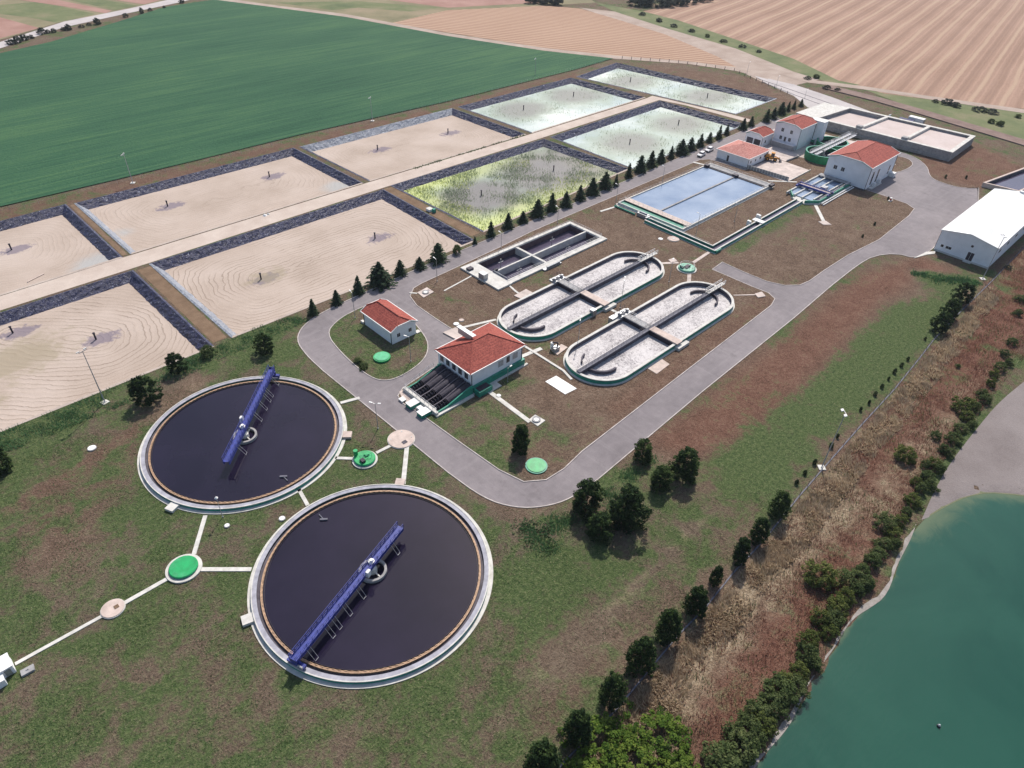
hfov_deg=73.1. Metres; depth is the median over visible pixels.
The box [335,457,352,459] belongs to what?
concrete path
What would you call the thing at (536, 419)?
manhole
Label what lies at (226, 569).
concrete path
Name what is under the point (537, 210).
spruce tree
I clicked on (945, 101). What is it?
verge shrub
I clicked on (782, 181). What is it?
concrete path
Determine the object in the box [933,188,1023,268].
warehouse
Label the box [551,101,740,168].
sludge lagoon
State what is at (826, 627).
shore shrub
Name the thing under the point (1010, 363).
shore shrub
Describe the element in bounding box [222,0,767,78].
farm track
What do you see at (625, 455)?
kerb
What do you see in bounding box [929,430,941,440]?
bush
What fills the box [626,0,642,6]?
hedge tree
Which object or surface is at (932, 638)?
lake water
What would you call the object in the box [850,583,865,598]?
shore shrub
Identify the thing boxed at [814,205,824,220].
concrete path
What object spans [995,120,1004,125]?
verge shrub
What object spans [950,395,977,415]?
bush
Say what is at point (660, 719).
bush
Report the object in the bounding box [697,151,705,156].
parked car
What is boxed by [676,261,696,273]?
round chamber
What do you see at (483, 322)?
concrete path
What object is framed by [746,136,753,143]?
door
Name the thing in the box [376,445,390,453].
concrete path
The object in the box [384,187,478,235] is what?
earth dyke
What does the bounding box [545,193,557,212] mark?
spruce tree
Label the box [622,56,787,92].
field fence
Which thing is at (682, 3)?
hedge tree
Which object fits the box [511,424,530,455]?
pine tree
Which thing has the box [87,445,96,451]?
drain cap
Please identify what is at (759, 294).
concrete slab
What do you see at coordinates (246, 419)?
scraper bridge
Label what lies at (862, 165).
workshop hall
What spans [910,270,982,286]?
weeds
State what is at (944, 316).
pine tree
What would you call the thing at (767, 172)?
yard wall
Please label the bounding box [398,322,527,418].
screw pump house
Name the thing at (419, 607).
clarifier tank
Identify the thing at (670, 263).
concrete path
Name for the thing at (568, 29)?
stubble field
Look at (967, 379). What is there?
dry grass
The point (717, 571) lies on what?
pine tree
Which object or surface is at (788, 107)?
spruce tree
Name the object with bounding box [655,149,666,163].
spruce tree
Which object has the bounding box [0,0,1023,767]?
ground
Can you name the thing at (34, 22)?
field
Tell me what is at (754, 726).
shore shrub
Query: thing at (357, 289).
spruce tree
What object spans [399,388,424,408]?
concrete slab
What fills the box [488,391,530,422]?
concrete path
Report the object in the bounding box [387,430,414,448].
round cover
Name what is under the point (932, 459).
shore shrub
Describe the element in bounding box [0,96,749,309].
sandy road
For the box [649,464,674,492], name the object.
pine tree
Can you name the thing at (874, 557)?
shore shrub
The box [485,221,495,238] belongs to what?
spruce tree
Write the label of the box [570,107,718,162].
reeds
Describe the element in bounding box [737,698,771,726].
shore shrub
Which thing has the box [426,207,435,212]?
valve box
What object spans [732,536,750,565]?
pine tree
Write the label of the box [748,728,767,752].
shore shrub
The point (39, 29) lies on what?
roadside bush
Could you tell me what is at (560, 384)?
concrete slab
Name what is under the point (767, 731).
shore shrub
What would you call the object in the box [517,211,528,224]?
spruce tree
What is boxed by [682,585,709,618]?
pine tree
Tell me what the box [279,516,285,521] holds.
drain cap
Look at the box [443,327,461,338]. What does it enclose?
concrete slab
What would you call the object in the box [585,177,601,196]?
spruce tree
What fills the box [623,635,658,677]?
pine tree
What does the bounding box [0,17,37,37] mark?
bare field
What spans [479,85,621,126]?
reeds
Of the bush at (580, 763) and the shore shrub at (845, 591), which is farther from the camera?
the shore shrub at (845, 591)
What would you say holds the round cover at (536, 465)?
on the lawn at (800, 244)
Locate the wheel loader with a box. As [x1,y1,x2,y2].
[765,152,781,161]
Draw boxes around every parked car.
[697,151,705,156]
[705,146,713,151]
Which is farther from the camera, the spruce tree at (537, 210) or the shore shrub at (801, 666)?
the spruce tree at (537, 210)
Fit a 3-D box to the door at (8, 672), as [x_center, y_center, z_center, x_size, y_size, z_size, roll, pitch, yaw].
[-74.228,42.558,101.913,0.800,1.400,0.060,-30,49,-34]
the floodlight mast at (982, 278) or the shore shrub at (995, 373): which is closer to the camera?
the shore shrub at (995, 373)
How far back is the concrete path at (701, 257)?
210.65 m
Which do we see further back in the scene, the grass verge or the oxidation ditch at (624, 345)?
the grass verge
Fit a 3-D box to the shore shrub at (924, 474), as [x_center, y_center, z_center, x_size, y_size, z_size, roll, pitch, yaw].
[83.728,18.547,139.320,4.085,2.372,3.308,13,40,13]
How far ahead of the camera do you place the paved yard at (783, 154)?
284.69 m
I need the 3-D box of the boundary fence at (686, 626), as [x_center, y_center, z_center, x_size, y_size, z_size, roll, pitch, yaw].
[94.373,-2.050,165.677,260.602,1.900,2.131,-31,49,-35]
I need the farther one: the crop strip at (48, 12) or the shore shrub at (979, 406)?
the crop strip at (48, 12)
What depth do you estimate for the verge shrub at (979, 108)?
336.17 m
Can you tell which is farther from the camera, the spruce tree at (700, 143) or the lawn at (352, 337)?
the spruce tree at (700, 143)
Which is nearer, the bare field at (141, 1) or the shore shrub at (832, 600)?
the shore shrub at (832, 600)
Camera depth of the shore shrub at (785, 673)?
103.84 m
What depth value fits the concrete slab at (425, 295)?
189.63 m
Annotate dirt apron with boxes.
[582,8,818,84]
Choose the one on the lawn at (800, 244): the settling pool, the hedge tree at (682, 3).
the settling pool
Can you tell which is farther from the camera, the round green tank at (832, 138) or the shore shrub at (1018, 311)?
the round green tank at (832, 138)
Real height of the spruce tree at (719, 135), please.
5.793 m
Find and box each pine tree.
[0,445,13,474]
[126,374,163,406]
[164,352,188,373]
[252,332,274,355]
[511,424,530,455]
[521,737,562,767]
[562,707,593,747]
[572,478,605,523]
[585,510,614,546]
[597,670,629,712]
[609,483,651,534]
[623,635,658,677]
[632,437,652,464]
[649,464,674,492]
[653,607,682,646]
[668,446,699,484]
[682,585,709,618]
[708,565,723,587]
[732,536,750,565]
[748,517,770,545]
[768,490,791,519]
[930,311,953,332]
[938,298,961,319]
[950,282,976,303]
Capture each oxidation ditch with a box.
[497,250,664,341]
[563,278,734,385]
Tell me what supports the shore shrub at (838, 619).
on the ground at (760, 424)
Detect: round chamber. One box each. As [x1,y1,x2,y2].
[165,554,202,583]
[352,449,377,468]
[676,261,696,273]
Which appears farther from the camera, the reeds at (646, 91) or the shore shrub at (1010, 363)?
the reeds at (646, 91)
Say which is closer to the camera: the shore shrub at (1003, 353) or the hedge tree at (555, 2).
the shore shrub at (1003, 353)
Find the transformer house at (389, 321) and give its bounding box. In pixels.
[360,299,420,344]
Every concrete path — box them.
[14,615,102,664]
[124,578,167,603]
[192,515,206,554]
[201,567,251,571]
[297,489,309,505]
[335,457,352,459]
[340,397,359,403]
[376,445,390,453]
[401,447,408,483]
[444,275,471,290]
[463,319,495,327]
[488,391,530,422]
[522,347,542,357]
[524,346,572,379]
[662,262,678,263]
[692,251,710,262]
[768,180,796,182]
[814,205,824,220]
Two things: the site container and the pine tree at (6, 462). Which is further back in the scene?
the site container
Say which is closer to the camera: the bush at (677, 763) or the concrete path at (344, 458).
the bush at (677, 763)
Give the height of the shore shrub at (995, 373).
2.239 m
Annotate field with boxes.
[0,0,164,38]
[0,0,612,205]
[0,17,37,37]
[24,0,110,12]
[118,0,158,3]
[242,0,594,22]
[393,0,531,7]
[394,6,734,66]
[644,0,1023,108]
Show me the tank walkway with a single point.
(833, 141)
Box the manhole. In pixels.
[532,416,540,422]
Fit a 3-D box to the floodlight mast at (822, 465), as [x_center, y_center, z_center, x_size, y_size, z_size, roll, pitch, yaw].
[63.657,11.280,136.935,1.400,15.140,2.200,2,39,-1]
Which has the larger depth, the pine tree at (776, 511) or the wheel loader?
the wheel loader
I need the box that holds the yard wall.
[747,165,810,180]
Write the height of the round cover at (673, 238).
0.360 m
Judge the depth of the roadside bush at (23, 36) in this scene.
384.63 m
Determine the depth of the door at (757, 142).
287.11 m
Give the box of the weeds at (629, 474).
[508,453,662,560]
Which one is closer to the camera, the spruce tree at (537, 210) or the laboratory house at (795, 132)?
the spruce tree at (537, 210)
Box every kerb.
[297,125,978,507]
[329,306,427,380]
[397,157,914,481]
[901,152,963,187]
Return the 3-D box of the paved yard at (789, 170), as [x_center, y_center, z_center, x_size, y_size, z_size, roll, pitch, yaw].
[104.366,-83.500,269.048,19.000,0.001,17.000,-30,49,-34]
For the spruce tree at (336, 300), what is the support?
on the ground at (760, 424)
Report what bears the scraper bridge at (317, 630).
on the clarifier tank at (419, 607)
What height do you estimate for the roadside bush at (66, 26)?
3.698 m
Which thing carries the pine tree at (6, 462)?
on the ground at (760, 424)
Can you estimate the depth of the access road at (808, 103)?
348.74 m
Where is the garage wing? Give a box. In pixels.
[745,126,774,146]
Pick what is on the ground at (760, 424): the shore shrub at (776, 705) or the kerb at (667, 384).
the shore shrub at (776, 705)
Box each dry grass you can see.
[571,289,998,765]
[584,249,1023,767]
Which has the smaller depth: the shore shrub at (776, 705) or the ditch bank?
the shore shrub at (776, 705)
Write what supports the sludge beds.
on the ground at (760, 424)
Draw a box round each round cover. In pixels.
[100,599,125,618]
[373,351,390,362]
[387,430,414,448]
[525,458,547,473]
[667,236,678,241]
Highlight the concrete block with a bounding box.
[20,664,34,677]
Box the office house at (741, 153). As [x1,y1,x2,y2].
[715,139,770,168]
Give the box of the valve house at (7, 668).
[0,653,16,688]
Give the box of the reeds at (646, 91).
[602,68,762,111]
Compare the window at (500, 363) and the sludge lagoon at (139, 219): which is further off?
the sludge lagoon at (139, 219)
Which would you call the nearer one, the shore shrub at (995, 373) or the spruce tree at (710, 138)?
the shore shrub at (995, 373)
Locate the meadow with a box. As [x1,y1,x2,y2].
[867,90,1023,138]
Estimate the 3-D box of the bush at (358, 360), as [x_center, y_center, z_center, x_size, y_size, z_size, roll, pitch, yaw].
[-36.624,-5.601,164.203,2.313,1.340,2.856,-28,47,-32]
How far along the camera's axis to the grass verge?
435.27 m
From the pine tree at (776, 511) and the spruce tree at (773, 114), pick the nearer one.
the pine tree at (776, 511)
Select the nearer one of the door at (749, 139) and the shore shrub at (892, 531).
the shore shrub at (892, 531)
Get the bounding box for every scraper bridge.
[221,365,279,464]
[287,522,403,669]
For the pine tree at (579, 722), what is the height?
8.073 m
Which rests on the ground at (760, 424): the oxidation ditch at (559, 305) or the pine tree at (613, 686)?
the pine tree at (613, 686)
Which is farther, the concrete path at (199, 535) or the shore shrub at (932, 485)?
the shore shrub at (932, 485)
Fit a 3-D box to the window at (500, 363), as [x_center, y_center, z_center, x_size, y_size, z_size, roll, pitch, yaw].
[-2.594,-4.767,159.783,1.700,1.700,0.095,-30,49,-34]
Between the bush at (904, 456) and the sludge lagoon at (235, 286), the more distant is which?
the sludge lagoon at (235, 286)
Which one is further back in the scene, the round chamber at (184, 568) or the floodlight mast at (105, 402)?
the floodlight mast at (105, 402)
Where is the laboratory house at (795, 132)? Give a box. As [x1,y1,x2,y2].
[770,114,828,150]
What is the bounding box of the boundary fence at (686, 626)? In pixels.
[560,247,1023,767]
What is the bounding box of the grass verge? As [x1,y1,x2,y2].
[597,3,857,84]
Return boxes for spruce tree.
[306,298,319,316]
[329,290,343,306]
[352,275,365,296]
[364,261,397,292]
[392,260,407,277]
[412,257,428,271]
[425,243,449,266]
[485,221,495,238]
[501,212,514,229]
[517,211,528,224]
[527,199,547,218]
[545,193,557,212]
[560,191,572,208]
[572,185,585,201]
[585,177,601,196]
[598,172,614,191]
[613,174,618,186]
[624,163,633,178]
[633,155,649,173]
[645,150,657,168]
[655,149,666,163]
[667,146,674,158]
[674,139,691,156]
[685,137,697,151]
[696,133,705,147]
[704,132,713,142]
[714,125,722,139]
[723,124,730,135]
[736,118,748,130]
[747,116,754,126]
[761,109,770,122]
[770,107,778,119]
[776,102,785,115]
[786,101,790,111]
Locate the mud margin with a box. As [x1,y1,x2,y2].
[749,528,914,767]
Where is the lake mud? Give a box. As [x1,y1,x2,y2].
[922,382,1023,519]
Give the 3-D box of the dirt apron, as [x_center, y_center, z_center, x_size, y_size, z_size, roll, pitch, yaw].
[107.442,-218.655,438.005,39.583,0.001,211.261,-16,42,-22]
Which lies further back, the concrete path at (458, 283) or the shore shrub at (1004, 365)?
the concrete path at (458, 283)
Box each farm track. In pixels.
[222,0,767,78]
[781,74,1023,112]
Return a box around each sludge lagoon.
[0,204,122,295]
[0,270,213,431]
[74,148,361,253]
[149,189,473,337]
[300,108,525,180]
[390,139,627,231]
[459,78,645,132]
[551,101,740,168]
[576,63,776,113]
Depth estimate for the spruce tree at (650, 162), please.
265.71 m
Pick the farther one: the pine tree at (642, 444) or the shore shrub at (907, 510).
the pine tree at (642, 444)
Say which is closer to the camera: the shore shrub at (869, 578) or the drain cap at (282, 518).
the shore shrub at (869, 578)
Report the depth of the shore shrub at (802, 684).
102.85 m
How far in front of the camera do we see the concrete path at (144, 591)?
114.17 m
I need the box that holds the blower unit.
[550,342,559,351]
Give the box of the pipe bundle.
[614,205,677,230]
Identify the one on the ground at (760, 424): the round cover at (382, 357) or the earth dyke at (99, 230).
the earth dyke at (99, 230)
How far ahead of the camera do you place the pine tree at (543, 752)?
88.80 m
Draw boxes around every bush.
[4,39,16,44]
[12,35,21,43]
[19,34,28,40]
[36,27,44,34]
[64,24,71,30]
[93,17,100,24]
[352,356,363,363]
[358,362,368,370]
[556,711,633,767]
[562,754,603,767]
[601,723,657,767]
[618,700,692,763]
[657,748,702,767]
[800,558,838,590]
[871,511,899,535]
[893,444,917,464]
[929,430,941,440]
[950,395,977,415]
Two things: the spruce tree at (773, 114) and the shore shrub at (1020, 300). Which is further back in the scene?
the spruce tree at (773, 114)
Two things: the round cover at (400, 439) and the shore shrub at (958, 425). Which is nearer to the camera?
the round cover at (400, 439)
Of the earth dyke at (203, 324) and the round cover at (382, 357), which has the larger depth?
the earth dyke at (203, 324)
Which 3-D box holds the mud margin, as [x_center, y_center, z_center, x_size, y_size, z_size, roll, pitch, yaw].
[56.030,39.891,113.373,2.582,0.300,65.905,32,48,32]
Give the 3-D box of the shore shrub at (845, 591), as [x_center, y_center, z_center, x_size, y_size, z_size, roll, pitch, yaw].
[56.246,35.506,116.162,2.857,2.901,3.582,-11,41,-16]
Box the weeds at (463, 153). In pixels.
[415,135,523,168]
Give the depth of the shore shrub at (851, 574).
118.63 m
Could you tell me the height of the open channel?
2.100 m
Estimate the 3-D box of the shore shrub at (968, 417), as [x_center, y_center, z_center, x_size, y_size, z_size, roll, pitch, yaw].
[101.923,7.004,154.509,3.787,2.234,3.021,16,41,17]
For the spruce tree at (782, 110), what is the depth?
322.15 m
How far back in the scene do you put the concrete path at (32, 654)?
106.81 m
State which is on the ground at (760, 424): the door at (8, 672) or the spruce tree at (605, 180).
the spruce tree at (605, 180)
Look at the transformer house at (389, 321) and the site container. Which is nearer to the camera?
the transformer house at (389, 321)
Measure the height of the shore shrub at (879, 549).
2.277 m
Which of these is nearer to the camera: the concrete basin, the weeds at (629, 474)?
the weeds at (629, 474)
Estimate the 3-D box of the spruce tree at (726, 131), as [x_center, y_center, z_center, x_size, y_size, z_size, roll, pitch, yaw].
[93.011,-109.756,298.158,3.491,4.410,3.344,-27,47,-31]
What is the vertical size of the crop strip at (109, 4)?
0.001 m
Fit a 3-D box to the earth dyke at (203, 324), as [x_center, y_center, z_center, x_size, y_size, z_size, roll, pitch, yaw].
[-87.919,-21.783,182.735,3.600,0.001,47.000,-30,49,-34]
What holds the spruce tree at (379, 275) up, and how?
on the ground at (760, 424)
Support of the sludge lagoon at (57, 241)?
in the ground at (760, 424)
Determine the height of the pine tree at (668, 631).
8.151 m
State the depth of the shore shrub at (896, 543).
124.96 m
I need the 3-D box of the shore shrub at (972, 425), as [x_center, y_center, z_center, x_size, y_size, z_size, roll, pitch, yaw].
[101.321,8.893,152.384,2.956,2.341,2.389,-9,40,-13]
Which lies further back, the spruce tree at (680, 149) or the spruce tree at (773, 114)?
the spruce tree at (773, 114)
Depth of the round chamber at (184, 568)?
117.14 m
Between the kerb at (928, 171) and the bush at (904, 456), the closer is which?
the bush at (904, 456)
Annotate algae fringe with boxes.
[930,491,1023,515]
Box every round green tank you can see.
[804,145,836,164]
[815,136,848,149]
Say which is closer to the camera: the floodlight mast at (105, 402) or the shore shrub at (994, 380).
the floodlight mast at (105, 402)
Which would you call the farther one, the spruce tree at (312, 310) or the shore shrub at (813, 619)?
the spruce tree at (312, 310)
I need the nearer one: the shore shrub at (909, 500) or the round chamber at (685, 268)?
the shore shrub at (909, 500)
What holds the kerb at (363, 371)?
on the asphalt road at (938, 206)
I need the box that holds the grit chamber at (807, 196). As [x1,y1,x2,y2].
[786,173,853,205]
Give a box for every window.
[498,359,503,367]
[512,351,517,359]
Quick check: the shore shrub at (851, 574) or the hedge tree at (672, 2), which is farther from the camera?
the hedge tree at (672, 2)
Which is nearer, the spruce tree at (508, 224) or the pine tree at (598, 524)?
the pine tree at (598, 524)
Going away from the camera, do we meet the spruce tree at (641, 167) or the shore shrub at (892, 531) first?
the shore shrub at (892, 531)
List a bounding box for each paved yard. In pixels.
[754,159,808,180]
[763,129,854,160]
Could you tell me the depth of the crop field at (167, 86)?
336.21 m
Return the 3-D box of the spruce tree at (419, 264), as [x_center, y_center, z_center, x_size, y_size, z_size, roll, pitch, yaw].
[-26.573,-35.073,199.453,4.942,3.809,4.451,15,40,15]
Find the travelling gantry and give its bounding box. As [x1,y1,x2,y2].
[795,179,833,196]
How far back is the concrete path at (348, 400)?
153.38 m
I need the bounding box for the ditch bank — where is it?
[822,85,1023,145]
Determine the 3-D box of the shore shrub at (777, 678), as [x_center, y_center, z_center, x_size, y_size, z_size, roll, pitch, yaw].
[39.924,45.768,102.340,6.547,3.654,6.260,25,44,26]
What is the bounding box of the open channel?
[644,198,802,253]
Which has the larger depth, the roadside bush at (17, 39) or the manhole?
the roadside bush at (17, 39)
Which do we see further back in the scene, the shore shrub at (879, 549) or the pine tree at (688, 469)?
the pine tree at (688, 469)
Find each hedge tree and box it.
[525,0,537,3]
[538,0,550,3]
[549,0,563,4]
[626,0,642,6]
[634,0,655,7]
[648,0,669,7]
[658,0,676,6]
[670,0,689,5]
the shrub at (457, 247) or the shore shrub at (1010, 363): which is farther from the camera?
the shrub at (457, 247)
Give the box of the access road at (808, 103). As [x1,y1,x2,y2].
[756,76,869,111]
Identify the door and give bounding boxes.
[4,668,13,676]
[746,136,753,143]
[753,138,760,145]
[965,252,974,260]
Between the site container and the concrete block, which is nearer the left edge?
the concrete block
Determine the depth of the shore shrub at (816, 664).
106.12 m
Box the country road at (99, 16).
[0,0,186,47]
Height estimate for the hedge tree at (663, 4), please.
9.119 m
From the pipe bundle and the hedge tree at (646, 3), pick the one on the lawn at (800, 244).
the pipe bundle
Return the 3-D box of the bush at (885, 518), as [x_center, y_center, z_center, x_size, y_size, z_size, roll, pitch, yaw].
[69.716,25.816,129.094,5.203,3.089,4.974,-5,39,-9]
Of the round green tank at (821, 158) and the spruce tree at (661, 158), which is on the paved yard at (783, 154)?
the round green tank at (821, 158)
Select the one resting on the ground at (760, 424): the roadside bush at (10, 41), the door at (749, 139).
the roadside bush at (10, 41)
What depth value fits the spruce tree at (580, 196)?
239.61 m
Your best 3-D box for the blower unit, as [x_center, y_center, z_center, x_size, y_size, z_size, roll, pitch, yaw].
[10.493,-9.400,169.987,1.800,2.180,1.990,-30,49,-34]
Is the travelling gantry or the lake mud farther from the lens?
the travelling gantry
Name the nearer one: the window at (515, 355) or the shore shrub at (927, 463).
the shore shrub at (927, 463)
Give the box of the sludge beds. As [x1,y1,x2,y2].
[796,102,974,161]
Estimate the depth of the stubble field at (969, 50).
457.38 m
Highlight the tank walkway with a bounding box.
[809,132,855,154]
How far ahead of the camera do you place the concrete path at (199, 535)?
123.43 m
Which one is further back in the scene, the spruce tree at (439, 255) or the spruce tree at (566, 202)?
the spruce tree at (566, 202)
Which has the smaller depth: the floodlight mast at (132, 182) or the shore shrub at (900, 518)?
the shore shrub at (900, 518)
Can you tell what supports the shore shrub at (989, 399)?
on the ground at (760, 424)
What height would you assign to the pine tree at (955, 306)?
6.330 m
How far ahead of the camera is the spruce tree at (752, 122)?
307.66 m
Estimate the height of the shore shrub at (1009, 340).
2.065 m
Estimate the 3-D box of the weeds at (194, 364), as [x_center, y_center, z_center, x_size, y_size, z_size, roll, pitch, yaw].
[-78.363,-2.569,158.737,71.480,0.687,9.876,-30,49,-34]
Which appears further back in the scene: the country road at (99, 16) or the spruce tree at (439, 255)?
the country road at (99, 16)
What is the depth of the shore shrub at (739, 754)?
94.00 m
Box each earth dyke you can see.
[70,204,126,255]
[138,266,226,342]
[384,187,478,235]
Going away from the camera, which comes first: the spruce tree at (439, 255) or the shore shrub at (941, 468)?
the shore shrub at (941, 468)
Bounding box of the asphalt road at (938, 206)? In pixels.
[298,118,977,506]
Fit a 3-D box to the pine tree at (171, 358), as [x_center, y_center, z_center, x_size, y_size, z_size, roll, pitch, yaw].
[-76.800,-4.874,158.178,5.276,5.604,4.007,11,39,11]
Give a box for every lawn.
[329,307,426,379]
[398,157,913,480]
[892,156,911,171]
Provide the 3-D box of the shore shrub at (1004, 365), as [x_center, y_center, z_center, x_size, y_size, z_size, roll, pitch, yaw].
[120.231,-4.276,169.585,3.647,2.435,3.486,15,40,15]
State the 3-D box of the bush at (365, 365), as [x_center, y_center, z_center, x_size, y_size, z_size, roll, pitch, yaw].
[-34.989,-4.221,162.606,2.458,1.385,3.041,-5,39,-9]
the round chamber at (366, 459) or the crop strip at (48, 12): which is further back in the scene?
the crop strip at (48, 12)
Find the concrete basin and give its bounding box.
[981,168,1023,190]
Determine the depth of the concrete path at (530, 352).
169.49 m
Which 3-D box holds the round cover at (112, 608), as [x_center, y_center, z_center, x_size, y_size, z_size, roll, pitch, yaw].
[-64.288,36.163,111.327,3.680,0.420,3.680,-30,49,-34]
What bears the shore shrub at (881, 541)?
on the ground at (760, 424)
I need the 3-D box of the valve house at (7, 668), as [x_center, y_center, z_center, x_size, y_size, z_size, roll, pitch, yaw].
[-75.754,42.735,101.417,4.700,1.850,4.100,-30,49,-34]
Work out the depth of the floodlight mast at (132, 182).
238.41 m
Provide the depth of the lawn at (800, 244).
193.90 m
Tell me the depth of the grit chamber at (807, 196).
251.81 m
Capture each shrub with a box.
[199,344,217,358]
[452,244,461,255]
[699,740,746,767]
[718,716,761,767]
[722,745,744,767]
[733,713,766,749]
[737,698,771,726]
[744,709,779,738]
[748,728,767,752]
[754,688,789,723]
[757,671,802,714]
[772,669,798,697]
[783,673,811,703]
[789,660,810,681]
[795,628,820,648]
[795,638,819,666]
[802,652,824,674]
[809,606,830,626]
[818,622,840,642]
[822,607,845,630]
[826,594,851,621]
[835,586,857,607]
[836,567,866,593]
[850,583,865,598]
[854,562,870,582]
[860,574,877,593]
[863,551,882,569]
[868,545,888,563]
[871,537,893,550]
[883,525,903,539]
[886,537,902,549]
[893,513,909,529]
[900,506,913,517]
[903,492,924,509]
[909,476,922,484]
[914,482,927,495]
[917,470,936,483]
[919,459,931,467]
[924,478,940,492]
[926,456,942,467]
[932,463,947,474]
[936,443,949,453]
[941,98,953,104]
[941,447,955,458]
[943,431,964,446]
[950,102,961,107]
[953,422,969,434]
[958,409,975,420]
[965,420,978,429]
[969,402,981,412]
[972,106,987,112]
[973,389,987,397]
[975,393,993,404]
[985,108,999,114]
[985,377,996,387]
[987,118,995,123]
[988,369,999,378]
[993,361,1008,371]
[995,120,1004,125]
[999,349,1012,357]
[1005,358,1015,366]
[1006,337,1019,346]
[1010,309,1023,316]
[1013,295,1023,302]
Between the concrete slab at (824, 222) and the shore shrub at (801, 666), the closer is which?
the shore shrub at (801, 666)
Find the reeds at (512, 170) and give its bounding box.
[406,148,615,227]
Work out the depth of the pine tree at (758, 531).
123.70 m
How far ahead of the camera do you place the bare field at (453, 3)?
506.98 m
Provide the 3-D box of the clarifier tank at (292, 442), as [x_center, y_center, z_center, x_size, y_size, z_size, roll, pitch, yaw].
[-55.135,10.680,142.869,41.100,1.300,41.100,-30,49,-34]
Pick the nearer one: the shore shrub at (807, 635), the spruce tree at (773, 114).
the shore shrub at (807, 635)
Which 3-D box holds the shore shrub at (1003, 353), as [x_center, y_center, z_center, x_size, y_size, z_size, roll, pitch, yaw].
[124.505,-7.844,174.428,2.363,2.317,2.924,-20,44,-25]
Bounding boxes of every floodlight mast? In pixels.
[76,348,109,404]
[121,153,134,183]
[817,408,846,469]
[979,233,1006,279]
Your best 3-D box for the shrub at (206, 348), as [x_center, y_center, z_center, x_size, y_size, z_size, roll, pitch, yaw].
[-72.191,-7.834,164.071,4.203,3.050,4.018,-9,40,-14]
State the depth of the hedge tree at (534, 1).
511.26 m
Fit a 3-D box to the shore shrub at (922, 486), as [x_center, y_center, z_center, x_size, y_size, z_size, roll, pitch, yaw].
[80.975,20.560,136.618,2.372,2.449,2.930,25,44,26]
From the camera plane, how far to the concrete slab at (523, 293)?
190.74 m
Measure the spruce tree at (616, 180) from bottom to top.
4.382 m
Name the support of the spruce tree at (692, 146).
on the ground at (760, 424)
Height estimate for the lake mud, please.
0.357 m
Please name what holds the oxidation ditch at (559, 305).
on the lawn at (800, 244)
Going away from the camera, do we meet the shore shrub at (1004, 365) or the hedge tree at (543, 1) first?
the shore shrub at (1004, 365)
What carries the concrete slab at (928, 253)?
on the ground at (760, 424)
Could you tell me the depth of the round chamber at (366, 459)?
138.48 m
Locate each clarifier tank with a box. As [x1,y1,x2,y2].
[137,376,351,514]
[240,478,492,688]
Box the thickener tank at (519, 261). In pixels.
[460,220,606,290]
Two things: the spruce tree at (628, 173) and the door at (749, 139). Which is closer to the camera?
the spruce tree at (628, 173)
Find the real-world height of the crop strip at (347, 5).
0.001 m
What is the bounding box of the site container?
[908,115,925,123]
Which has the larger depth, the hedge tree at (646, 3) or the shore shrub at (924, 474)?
the hedge tree at (646, 3)
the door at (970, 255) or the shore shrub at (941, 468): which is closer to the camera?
the shore shrub at (941, 468)
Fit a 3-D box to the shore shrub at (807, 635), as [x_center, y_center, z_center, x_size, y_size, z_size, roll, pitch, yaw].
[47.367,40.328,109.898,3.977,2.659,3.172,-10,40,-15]
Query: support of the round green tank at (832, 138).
on the paved yard at (783, 154)
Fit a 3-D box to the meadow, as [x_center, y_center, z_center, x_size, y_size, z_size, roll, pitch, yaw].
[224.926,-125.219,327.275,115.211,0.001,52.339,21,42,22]
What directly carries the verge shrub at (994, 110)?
on the ground at (760, 424)
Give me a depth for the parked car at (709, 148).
281.67 m
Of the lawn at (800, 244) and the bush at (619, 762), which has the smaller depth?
the bush at (619, 762)
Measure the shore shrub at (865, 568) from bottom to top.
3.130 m
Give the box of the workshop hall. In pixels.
[824,140,900,190]
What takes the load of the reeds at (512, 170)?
on the sludge lagoon at (481, 187)
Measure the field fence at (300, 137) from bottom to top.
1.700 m
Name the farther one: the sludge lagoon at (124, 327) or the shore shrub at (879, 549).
the sludge lagoon at (124, 327)
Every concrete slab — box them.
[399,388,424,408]
[417,287,433,297]
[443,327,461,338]
[514,289,532,298]
[529,415,544,425]
[545,376,576,393]
[552,344,567,354]
[647,359,668,373]
[755,292,765,297]
[818,221,830,224]
[913,251,935,258]
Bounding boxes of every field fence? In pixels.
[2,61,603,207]
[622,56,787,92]
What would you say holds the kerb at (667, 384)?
on the asphalt road at (938, 206)
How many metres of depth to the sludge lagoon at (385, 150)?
284.27 m
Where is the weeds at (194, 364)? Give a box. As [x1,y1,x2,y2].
[0,314,309,452]
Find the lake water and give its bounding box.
[756,493,1023,767]
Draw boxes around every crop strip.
[0,2,93,22]
[72,0,136,9]
[275,1,439,10]
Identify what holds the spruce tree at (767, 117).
on the ground at (760, 424)
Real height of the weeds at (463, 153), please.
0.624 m
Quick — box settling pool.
[616,160,774,231]
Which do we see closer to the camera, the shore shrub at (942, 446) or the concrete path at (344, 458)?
the concrete path at (344, 458)

